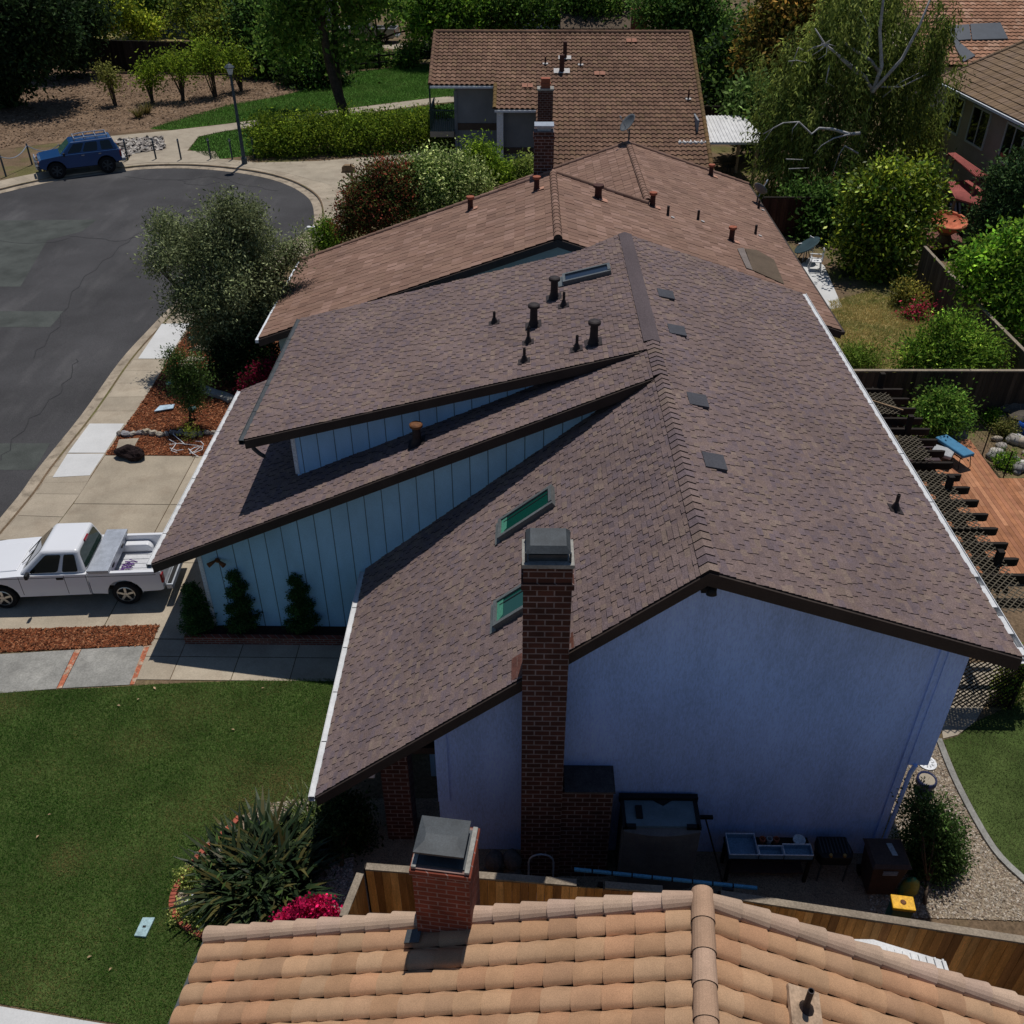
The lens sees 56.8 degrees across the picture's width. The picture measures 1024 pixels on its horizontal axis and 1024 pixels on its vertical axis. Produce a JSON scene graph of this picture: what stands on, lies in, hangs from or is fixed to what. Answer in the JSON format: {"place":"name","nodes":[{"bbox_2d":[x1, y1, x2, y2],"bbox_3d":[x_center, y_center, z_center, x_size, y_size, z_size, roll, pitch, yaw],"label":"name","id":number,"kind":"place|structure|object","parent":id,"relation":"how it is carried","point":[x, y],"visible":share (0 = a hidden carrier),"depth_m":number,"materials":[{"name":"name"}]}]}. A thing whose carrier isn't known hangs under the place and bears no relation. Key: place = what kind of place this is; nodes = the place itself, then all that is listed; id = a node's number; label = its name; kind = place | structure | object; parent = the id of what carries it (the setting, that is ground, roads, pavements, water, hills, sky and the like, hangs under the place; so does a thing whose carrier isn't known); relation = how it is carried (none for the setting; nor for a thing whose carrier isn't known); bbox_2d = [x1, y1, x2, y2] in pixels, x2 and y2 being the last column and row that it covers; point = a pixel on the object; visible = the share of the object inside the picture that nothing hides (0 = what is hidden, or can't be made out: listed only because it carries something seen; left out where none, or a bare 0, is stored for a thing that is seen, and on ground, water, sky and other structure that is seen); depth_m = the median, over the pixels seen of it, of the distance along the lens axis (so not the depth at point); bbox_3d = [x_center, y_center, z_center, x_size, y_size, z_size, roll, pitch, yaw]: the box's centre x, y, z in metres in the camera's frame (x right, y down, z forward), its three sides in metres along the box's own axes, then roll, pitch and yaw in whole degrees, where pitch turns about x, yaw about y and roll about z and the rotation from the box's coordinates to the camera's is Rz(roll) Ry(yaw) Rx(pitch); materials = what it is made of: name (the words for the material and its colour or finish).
{"place":"outdoors","nodes":[
{"label":"outdoors","id":0,"kind":"place"},
{"bbox_2d":[0,455,207,638],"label":"driveway","id":1,"kind":"structure","parent":0,"point":[119,493],"depth_m":27.62,"materials":[{"name":"beige concrete"}]},
{"bbox_2d":[0,522,182,607],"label":"pickup truck","id":2,"kind":"object","parent":1,"relation":"on","point":[71,558],"visible":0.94,"depth_m":24.37,"materials":[{"name":"white paint"}]},
{"bbox_2d":[0,69,306,148],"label":"bark slope","id":3,"kind":"structure","parent":0,"point":[120,118],"depth_m":71.01,"materials":[{"name":"brown wood"}]},
{"bbox_2d":[0,0,94,109],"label":"dark evergreen","id":4,"kind":"object","parent":3,"relation":"on","point":[33,33],"visible":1,"depth_m":67.43,"materials":[{"name":"green plant"}]},
{"bbox_2d":[40,0,125,84],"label":"dark evergreen","id":5,"kind":"object","parent":3,"relation":"on","point":[98,18],"visible":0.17,"depth_m":78.12,"materials":[{"name":"green plant"}]},
{"bbox_2d":[149,40,205,100],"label":"young tree","id":6,"kind":"object","parent":3,"relation":"on","point":[182,66],"visible":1,"depth_m":70.84,"materials":[{"name":"green plant"}]},
{"bbox_2d":[179,25,227,96],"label":"young tree","id":7,"kind":"object","parent":3,"relation":"on","point":[207,56],"visible":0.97,"depth_m":71.84,"materials":[{"name":"green plant"}]},
{"bbox_2d":[0,168,313,516],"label":"road","id":8,"kind":"structure","parent":0,"point":[109,317],"depth_m":42.71,"materials":[{"name":"grey asphalt"}]},
{"bbox_2d":[0,443,49,469],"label":"road patch","id":9,"kind":"object","parent":8,"relation":"on","point":[23,456],"visible":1,"depth_m":30.97,"materials":[{"name":"grey asphalt"}]},
{"bbox_2d":[0,311,62,326],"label":"road patch","id":10,"kind":"object","parent":8,"relation":"on","point":[28,318],"visible":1,"depth_m":39.84,"materials":[{"name":"grey asphalt"}]},
{"bbox_2d":[0,220,95,286],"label":"road patch","id":11,"kind":"object","parent":8,"relation":"on","point":[18,257],"visible":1,"depth_m":47.73,"materials":[{"name":"grey asphalt"}]},
{"bbox_2d":[33,129,125,178],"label":"blue suv","id":12,"kind":"object","parent":8,"relation":"on","point":[102,150],"visible":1,"depth_m":56.26,"materials":[{"name":"paint"}]},
{"bbox_2d":[0,163,324,535],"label":"kerb","id":13,"kind":"structure","parent":8,"relation":"on","point":[35,480],"depth_m":36.97,"materials":[{"name":"concrete"}]},
{"bbox_2d":[0,678,334,1023],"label":"lawn","id":14,"kind":"structure","parent":0,"point":[49,775],"depth_m":19.43,"materials":[{"name":"green plant"}]},
{"bbox_2d":[0,159,345,540],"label":"pavement","id":15,"kind":"structure","parent":0,"point":[128,393],"depth_m":33.33,"materials":[{"name":"beige concrete"}]},
{"bbox_2d":[53,454,103,476],"bbox_3d":[-13.871,-1.494,30.243,1.215,0.001,1.411,0,35,1],"label":"pavement patch","id":16,"kind":"object","parent":15,"relation":"on","point":[78,464],"visible":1,"depth_m":30.23,"materials":[{"name":"concrete"}]},
{"bbox_2d":[68,424,123,452],"bbox_3d":[-13.869,-2.482,31.635,1.215,0.001,1.909,0,35,1],"label":"pavement patch","id":17,"kind":"object","parent":15,"relation":"on","point":[95,438],"visible":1,"depth_m":31.59,"materials":[{"name":"concrete"}]},
{"bbox_2d":[138,323,188,358],"bbox_3d":[-13.863,-6.853,37.796,1.150,0.001,3.270,-1,35,-1],"label":"pavement patch","id":18,"kind":"object","parent":15,"relation":"on","point":[163,335],"visible":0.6,"depth_m":37.78,"materials":[{"name":"concrete"}]},
{"bbox_2d":[126,150,219,163],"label":"park path","id":19,"kind":"structure","parent":0,"point":[163,156],"depth_m":59.57,"materials":[{"name":"concrete"}]},
{"bbox_2d":[132,639,342,680],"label":"garden path","id":20,"kind":"structure","parent":0,"point":[218,662],"depth_m":22.99,"materials":[{"name":"beige concrete"}]},
{"bbox_2d":[111,96,453,150],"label":"park path","id":21,"kind":"structure","parent":0,"point":[187,137],"depth_m":64.89,"materials":[{"name":"concrete"}]},
{"bbox_2d":[150,63,454,129],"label":"park lawn","id":22,"kind":"structure","parent":0,"point":[317,101],"depth_m":72.92,"materials":[{"name":"green plant"}]},
{"bbox_2d":[263,21,361,91],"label":"dark shrub","id":23,"kind":"object","parent":22,"relation":"on","point":[305,77],"visible":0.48,"depth_m":75.76,"materials":[{"name":"green plant"}]},
{"bbox_2d":[188,101,453,158],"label":"park lawn","id":24,"kind":"structure","parent":0,"point":[227,137],"depth_m":62.34,"materials":[{"name":"green plant"}]},
{"bbox_2d":[229,0,415,115],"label":"forked tree","id":25,"kind":"object","parent":24,"relation":"on","point":[295,27],"visible":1,"depth_m":65.17,"materials":[{"name":"green plant"}]},
{"bbox_2d":[0,0,1023,1023],"bbox_3d":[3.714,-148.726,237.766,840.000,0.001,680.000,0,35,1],"label":"ground","id":26,"kind":"structure","parent":0,"point":[423,777],"depth_m":41.47,"materials":[{"name":"soil"}]},
{"bbox_2d":[0,650,73,692],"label":"stepping slab","id":27,"kind":"structure","parent":26,"relation":"on","point":[29,671],"depth_m":22.79,"materials":[{"name":"grey concrete"}]},
{"bbox_2d":[0,1006,102,1023],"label":"concrete border","id":28,"kind":"object","parent":26,"relation":"on","point":[12,1016],"depth_m":16.05,"materials":[{"name":"grey concrete"}]},
{"bbox_2d":[63,646,143,687],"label":"stepping slab","id":29,"kind":"structure","parent":26,"relation":"on","point":[104,666],"depth_m":22.85,"materials":[{"name":"grey concrete"}]},
{"bbox_2d":[123,0,172,41],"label":"leaning pine","id":30,"kind":"object","parent":26,"relation":"on","point":[145,25],"visible":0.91,"depth_m":90.72,"materials":[{"name":"green plant"}]},
{"bbox_2d":[79,39,245,73],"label":"park fence","id":31,"kind":"object","parent":26,"relation":"on","point":[123,51],"visible":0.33,"depth_m":80.66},
{"bbox_2d":[105,327,279,455],"bbox_3d":[-10.792,-4.708,34.774,4.937,0.001,9.936,0,35,1],"label":"mulch bed","id":32,"kind":"object","parent":26,"relation":"on","point":[214,412],"visible":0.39,"depth_m":32.58,"materials":[{"name":"brown wood"}]},
{"bbox_2d":[154,343,227,418],"bbox_3d":[-10.691,-4.198,31.475,2.352,3.119,1.548,0,35,1],"label":"upright bush","id":33,"kind":"object","parent":32,"relation":"on","point":[183,373],"visible":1,"depth_m":31.21,"materials":[{"name":"green plant"}]},
{"bbox_2d":[127,178,322,375],"bbox_3d":[-10.289,-8.333,33.978,6.966,7.101,4.774,0,35,1],"label":"olive tree","id":34,"kind":"object","parent":32,"relation":"on","point":[241,279],"visible":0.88,"depth_m":33.24,"materials":[{"name":"green plant"}]},
{"bbox_2d":[198,328,280,388],"bbox_3d":[-9.746,-5.660,34.354,3.277,2.230,2.561,0,35,1],"label":"shadowed bush","id":35,"kind":"object","parent":32,"relation":"on","point":[227,363],"visible":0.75,"depth_m":34.02,"materials":[{"name":"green plant"}]},
{"bbox_2d":[158,0,244,42],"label":"vine tree","id":36,"kind":"object","parent":26,"relation":"on","point":[205,19],"visible":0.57,"depth_m":86.10,"materials":[{"name":"green plant"}]},
{"bbox_2d":[176,800,323,925],"bbox_3d":[-5.015,6.905,18.411,2.880,0.001,3.261,0,35,1],"label":"planting bed","id":37,"kind":"object","parent":26,"relation":"on","point":[180,895],"visible":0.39,"depth_m":17.93,"materials":[{"name":"brown soil"}]},
{"bbox_2d":[164,786,344,934],"bbox_3d":[-4.767,6.547,17.913,3.394,1.537,3.348,0,35,1],"label":"bird of paradise","id":38,"kind":"object","parent":37,"relation":"on","point":[250,864],"visible":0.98,"depth_m":17.82,"materials":[{"name":"green plant"}]},
{"bbox_2d":[271,773,368,883],"bbox_3d":[-3.854,6.178,18.838,2.002,0.721,2.488,-16,38,-22],"label":"strap leaf clump","id":39,"kind":"object","parent":37,"relation":"on","point":[302,819],"visible":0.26,"depth_m":19.00,"materials":[{"name":"green plant"}]},
{"bbox_2d":[295,841,353,911],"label":"gravel","id":40,"kind":"structure","parent":37,"relation":"on","point":[339,881],"depth_m":18.18,"materials":[{"name":"grey gravel"}]},
{"bbox_2d":[184,625,346,644],"bbox_3d":[-5.888,3.051,23.660,4.440,0.240,0.540,0,35,1],"label":"brick planter","id":41,"kind":"object","parent":26,"relation":"on","point":[280,635],"visible":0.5,"depth_m":23.47,"materials":[{"name":"brick"}]},
{"bbox_2d":[177,580,217,638],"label":"spiral topiary","id":42,"kind":"object","parent":41,"relation":"in","point":[196,616],"visible":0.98,"depth_m":23.21,"materials":[{"name":"green plant"}]},
{"bbox_2d":[222,568,262,634],"bbox_3d":[-6.695,2.184,23.263,1.049,2.064,1.126,0,35,1],"label":"spiral topiary","id":43,"kind":"object","parent":41,"relation":"in","point":[243,620],"visible":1,"depth_m":23.16,"materials":[{"name":"green plant"}]},
{"bbox_2d":[281,572,321,635],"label":"spiral topiary","id":44,"kind":"object","parent":41,"relation":"in","point":[302,622],"visible":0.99,"depth_m":23.18,"materials":[{"name":"green plant"}]},
{"bbox_2d":[214,0,318,80],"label":"bushy tree","id":45,"kind":"object","parent":26,"relation":"on","point":[238,16],"visible":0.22,"depth_m":78.37,"materials":[{"name":"green plant"}]},
{"bbox_2d":[267,891,342,921],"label":"bougainvillea","id":46,"kind":"object","parent":26,"relation":"on","point":[319,906],"visible":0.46,"depth_m":16.61,"materials":[{"name":"pink plant"}]},
{"bbox_2d":[224,152,455,190],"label":"park drive","id":47,"kind":"structure","parent":26,"relation":"on","point":[328,172],"depth_m":57.76,"materials":[{"name":"concrete"}]},
{"bbox_2d":[235,97,454,160],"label":"clipped hedge","id":48,"kind":"object","parent":26,"relation":"on","point":[367,130],"visible":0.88,"depth_m":59.79,"materials":[{"name":"green plant"}]},
{"bbox_2d":[324,143,424,242],"bbox_3d":[-5.692,-14.270,43.060,4.918,6.138,9.222,0,35,1],"label":"red bush","id":49,"kind":"object","parent":26,"relation":"on","point":[375,198],"visible":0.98,"depth_m":39.65,"materials":[{"name":"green plant"}]},
{"bbox_2d":[388,0,501,52],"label":"light tree","id":50,"kind":"object","parent":26,"relation":"on","point":[428,18],"visible":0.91,"depth_m":80.62,"materials":[{"name":"green plant"}]},
{"bbox_2d":[393,135,498,222],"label":"flowering shrub","id":51,"kind":"object","parent":26,"relation":"on","point":[449,179],"visible":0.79,"depth_m":40.20,"materials":[{"name":"green plant"}]},
{"bbox_2d":[446,119,525,192],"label":"yellow shrub","id":52,"kind":"object","parent":26,"relation":"on","point":[504,170],"visible":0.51,"depth_m":44.75,"materials":[{"name":"green plant"}]},
{"bbox_2d":[468,0,562,29],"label":"green tree","id":53,"kind":"object","parent":26,"relation":"on","point":[512,14],"visible":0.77,"depth_m":82.13,"materials":[{"name":"green plant"}]},
{"bbox_2d":[540,0,642,29],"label":"green tree","id":54,"kind":"object","parent":26,"relation":"on","point":[596,7],"visible":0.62,"depth_m":80.32,"materials":[{"name":"green plant"}]},
{"bbox_2d":[322,798,869,912],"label":"side yard","id":55,"kind":"structure","parent":26,"relation":"on","point":[829,887],"depth_m":18.27,"materials":[{"name":"grey concrete"}]},
{"bbox_2d":[310,781,393,866],"bbox_3d":[-3.284,5.988,18.441,1.634,1.635,1.424,16,38,21],"label":"shade bush","id":56,"kind":"object","parent":55,"relation":"on","point":[344,823],"visible":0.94,"depth_m":18.38,"materials":[{"name":"green plant"}]},
{"bbox_2d":[615,793,701,889],"bbox_3d":[2.715,6.230,17.798,1.460,1.840,0.850,0,35,1],"label":"storage bin","id":57,"kind":"object","parent":55,"relation":"on","point":[655,838],"visible":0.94,"depth_m":17.38,"materials":[{"name":"black plastic"}]},
{"bbox_2d":[720,837,813,882],"bbox_3d":[4.845,6.668,18.130,1.600,0.740,0.500,0,35,1],"label":"potting table","id":58,"kind":"object","parent":55,"relation":"on","point":[771,866],"visible":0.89,"depth_m":18.07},
{"bbox_2d":[811,836,852,881],"bbox_3d":[6.085,6.631,18.096,0.680,0.840,0.480,0,35,1],"label":"camp grill","id":59,"kind":"object","parent":55,"relation":"on","point":[833,850],"visible":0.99,"depth_m":17.83,"materials":[{"name":"black metal"}]},
{"bbox_2d":[856,838,912,893],"bbox_3d":[6.952,6.698,17.816,0.720,1.054,0.689,0,35,1],"label":"wheelie bin","id":60,"kind":"object","parent":55,"relation":"on","point":[884,866],"visible":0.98,"depth_m":17.56,"materials":[{"name":"black plastic"}]},
{"bbox_2d":[559,2,696,56],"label":"house","id":61,"kind":"structure","parent":26,"relation":"on","point":[573,23],"depth_m":80.03,"materials":[{"name":"beige paint"}]},
{"bbox_2d":[618,0,747,78],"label":"green tree","id":62,"kind":"object","parent":26,"relation":"on","point":[695,17],"visible":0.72,"depth_m":73.75,"materials":[{"name":"green plant"}]},
{"bbox_2d":[364,863,1023,995],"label":"board fence","id":63,"kind":"object","parent":26,"relation":"on","point":[994,958],"visible":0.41,"depth_m":15.85,"materials":[{"name":"brown wood"}]},
{"bbox_2d":[678,115,759,179],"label":"patio cover","id":64,"kind":"object","parent":26,"relation":"on","point":[725,130],"visible":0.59,"depth_m":54.72,"materials":[{"name":"white metal"}]},
{"bbox_2d":[696,0,760,114],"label":"dark tree","id":65,"kind":"object","parent":26,"relation":"on","point":[715,62],"visible":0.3,"depth_m":64.97,"materials":[{"name":"green plant"}]},
{"bbox_2d":[709,64,799,158],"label":"leafy bush","id":66,"kind":"object","parent":26,"relation":"on","point":[736,103],"visible":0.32,"depth_m":57.12,"materials":[{"name":"green plant"}]},
{"bbox_2d":[722,0,827,95],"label":"bronze tree","id":67,"kind":"object","parent":26,"relation":"on","point":[778,20],"visible":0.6,"depth_m":59.93,"materials":[{"name":"brown plant"}]},
{"bbox_2d":[761,197,842,235],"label":"red brown fence","id":68,"kind":"object","parent":26,"relation":"on","point":[781,211],"visible":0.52,"depth_m":46.97,"materials":[{"name":"brown wood"}]},
{"bbox_2d":[772,166,858,246],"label":"green bush","id":69,"kind":"object","parent":26,"relation":"on","point":[814,226],"visible":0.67,"depth_m":46.69,"materials":[{"name":"green plant"}]},
{"bbox_2d":[737,0,975,200],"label":"weeping birch","id":70,"kind":"object","parent":26,"relation":"on","point":[855,48],"visible":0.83,"depth_m":49.05,"materials":[{"name":"green plant"}]},
{"bbox_2d":[816,141,960,288],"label":"citrus tree","id":71,"kind":"object","parent":26,"relation":"on","point":[890,209],"visible":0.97,"depth_m":41.94,"materials":[{"name":"green plant"}]},
{"bbox_2d":[853,369,1023,420],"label":"dark fence","id":72,"kind":"object","parent":26,"relation":"on","point":[1000,387],"visible":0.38,"depth_m":31.72,"materials":[{"name":"black wood"}]},
{"bbox_2d":[898,374,987,444],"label":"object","id":73,"kind":"object","parent":26,"relation":"on","point":[940,411],"visible":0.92,"depth_m":30.55,"materials":[{"name":"green plant"}]},
{"bbox_2d":[865,372,1023,612],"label":"pergola","id":74,"kind":"object","parent":26,"relation":"on","point":[994,578],"visible":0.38,"depth_m":23.98,"materials":[{"name":"wood"}]},
{"bbox_2d":[868,743,1023,920],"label":"gravel strip","id":75,"kind":"object","parent":26,"relation":"on","point":[972,888],"visible":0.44,"depth_m":18.02,"materials":[{"name":"beige gravel"}]},
{"bbox_2d":[885,774,979,904],"bbox_3d":[8.072,5.984,17.785,2.164,2.388,1.691,0,35,1],"label":"corner bush","id":76,"kind":"object","parent":75,"relation":"on","point":[933,844],"visible":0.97,"depth_m":17.83,"materials":[{"name":"green plant"}]},
{"bbox_2d":[881,298,1019,378],"bbox_3d":[15.288,-5.473,32.895,5.008,3.556,3.677,0,35,1],"label":"leafy bush","id":77,"kind":"object","parent":26,"relation":"on","point":[953,342],"visible":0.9,"depth_m":32.65,"materials":[{"name":"green plant"}]},
{"bbox_2d":[913,246,1023,368],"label":"slanting fence","id":78,"kind":"object","parent":26,"relation":"on","point":[931,270],"visible":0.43,"depth_m":38.58,"materials":[{"name":"brown wood"}]},
{"bbox_2d":[915,439,1023,583],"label":"timber deck","id":79,"kind":"structure","parent":26,"relation":"on","point":[1001,502],"depth_m":28.22,"materials":[{"name":"brown wood"}]},
{"bbox_2d":[933,40,1023,211],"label":"tan house","id":80,"kind":"structure","parent":26,"relation":"on","point":[990,109],"depth_m":50.56,"materials":[{"name":"brown tile"}]},
{"bbox_2d":[964,104,992,150],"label":"window","id":81,"kind":"structure","parent":80,"relation":"in","point":[980,118],"depth_m":50.33,"materials":[{"name":"clear glass"}]},
{"bbox_2d":[934,205,1023,346],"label":"bright tree","id":82,"kind":"object","parent":26,"relation":"on","point":[992,269],"visible":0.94,"depth_m":35.29,"materials":[{"name":"green plant"}]},
{"bbox_2d":[937,738,1023,883],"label":"lawn edging","id":83,"kind":"object","parent":26,"relation":"on","point":[1003,859],"visible":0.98,"depth_m":19.32,"materials":[{"name":"grey concrete"}]},
{"bbox_2d":[951,657,1023,709],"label":"lattice screen","id":84,"kind":"object","parent":26,"relation":"on","point":[1013,697],"visible":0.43,"depth_m":21.37,"materials":[{"name":"wood"}]},
{"bbox_2d":[953,125,1023,250],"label":"dark conifer","id":85,"kind":"object","parent":26,"relation":"on","point":[1008,186],"visible":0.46,"depth_m":41.25,"materials":[{"name":"green plant"}]},
{"bbox_2d":[255,122,844,350],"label":"brown house","id":86,"kind":"structure","parent":0,"point":[545,209],"depth_m":34.26,"materials":[{"name":"tile"}]},
{"bbox_2d":[428,29,712,167],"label":"two storey house","id":87,"kind":"structure","parent":0,"point":[583,90],"depth_m":56.34,"materials":[{"name":"brown tile"}]},
{"bbox_2d":[146,232,1023,876],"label":"shingled house","id":88,"kind":"structure","parent":0,"point":[572,546],"depth_m":18.07,"materials":[{"name":"brown"}]},
{"bbox_2d":[168,815,1023,1023],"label":"clay tile house","id":89,"kind":"structure","parent":0,"point":[451,950],"depth_m":12.53,"materials":[{"name":"tile"}]},
{"bbox_2d":[828,288,935,368],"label":"dry lawn","id":90,"kind":"structure","parent":0,"point":[886,350],"depth_m":39.12,"materials":[{"name":"plant"}]},
{"bbox_2d":[837,329,896,368],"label":"weed clump","id":91,"kind":"object","parent":90,"relation":"on","point":[863,356],"visible":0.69,"depth_m":35.72,"materials":[{"name":"green plant"}]},
{"bbox_2d":[883,269,935,310],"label":"sparse shrub","id":92,"kind":"object","parent":90,"relation":"on","point":[902,295],"visible":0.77,"depth_m":40.19,"materials":[{"name":"green plant"}]},
{"bbox_2d":[884,0,1023,109],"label":"terracotta house","id":93,"kind":"structure","parent":0,"point":[990,26],"depth_m":69.97,"materials":[{"name":"brown tile"}]},
{"bbox_2d":[942,662,1013,737],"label":"patio","id":94,"kind":"structure","parent":0,"point":[959,719],"depth_m":21.75,"materials":[{"name":"concrete"}]},
{"bbox_2d":[943,700,1023,873],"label":"lawn","id":95,"kind":"structure","parent":0,"point":[996,789],"depth_m":20.26,"materials":[{"name":"green plant"}]},
{"label":"mulch bed","id":96,"kind":"structure","parent":0,"visible":0},
{"bbox_2d":[0,623,159,652],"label":"wood chips","id":97,"kind":"object","parent":96,"relation":"on","point":[27,639],"visible":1,"depth_m":23.68,"materials":[{"name":"brown wood"}]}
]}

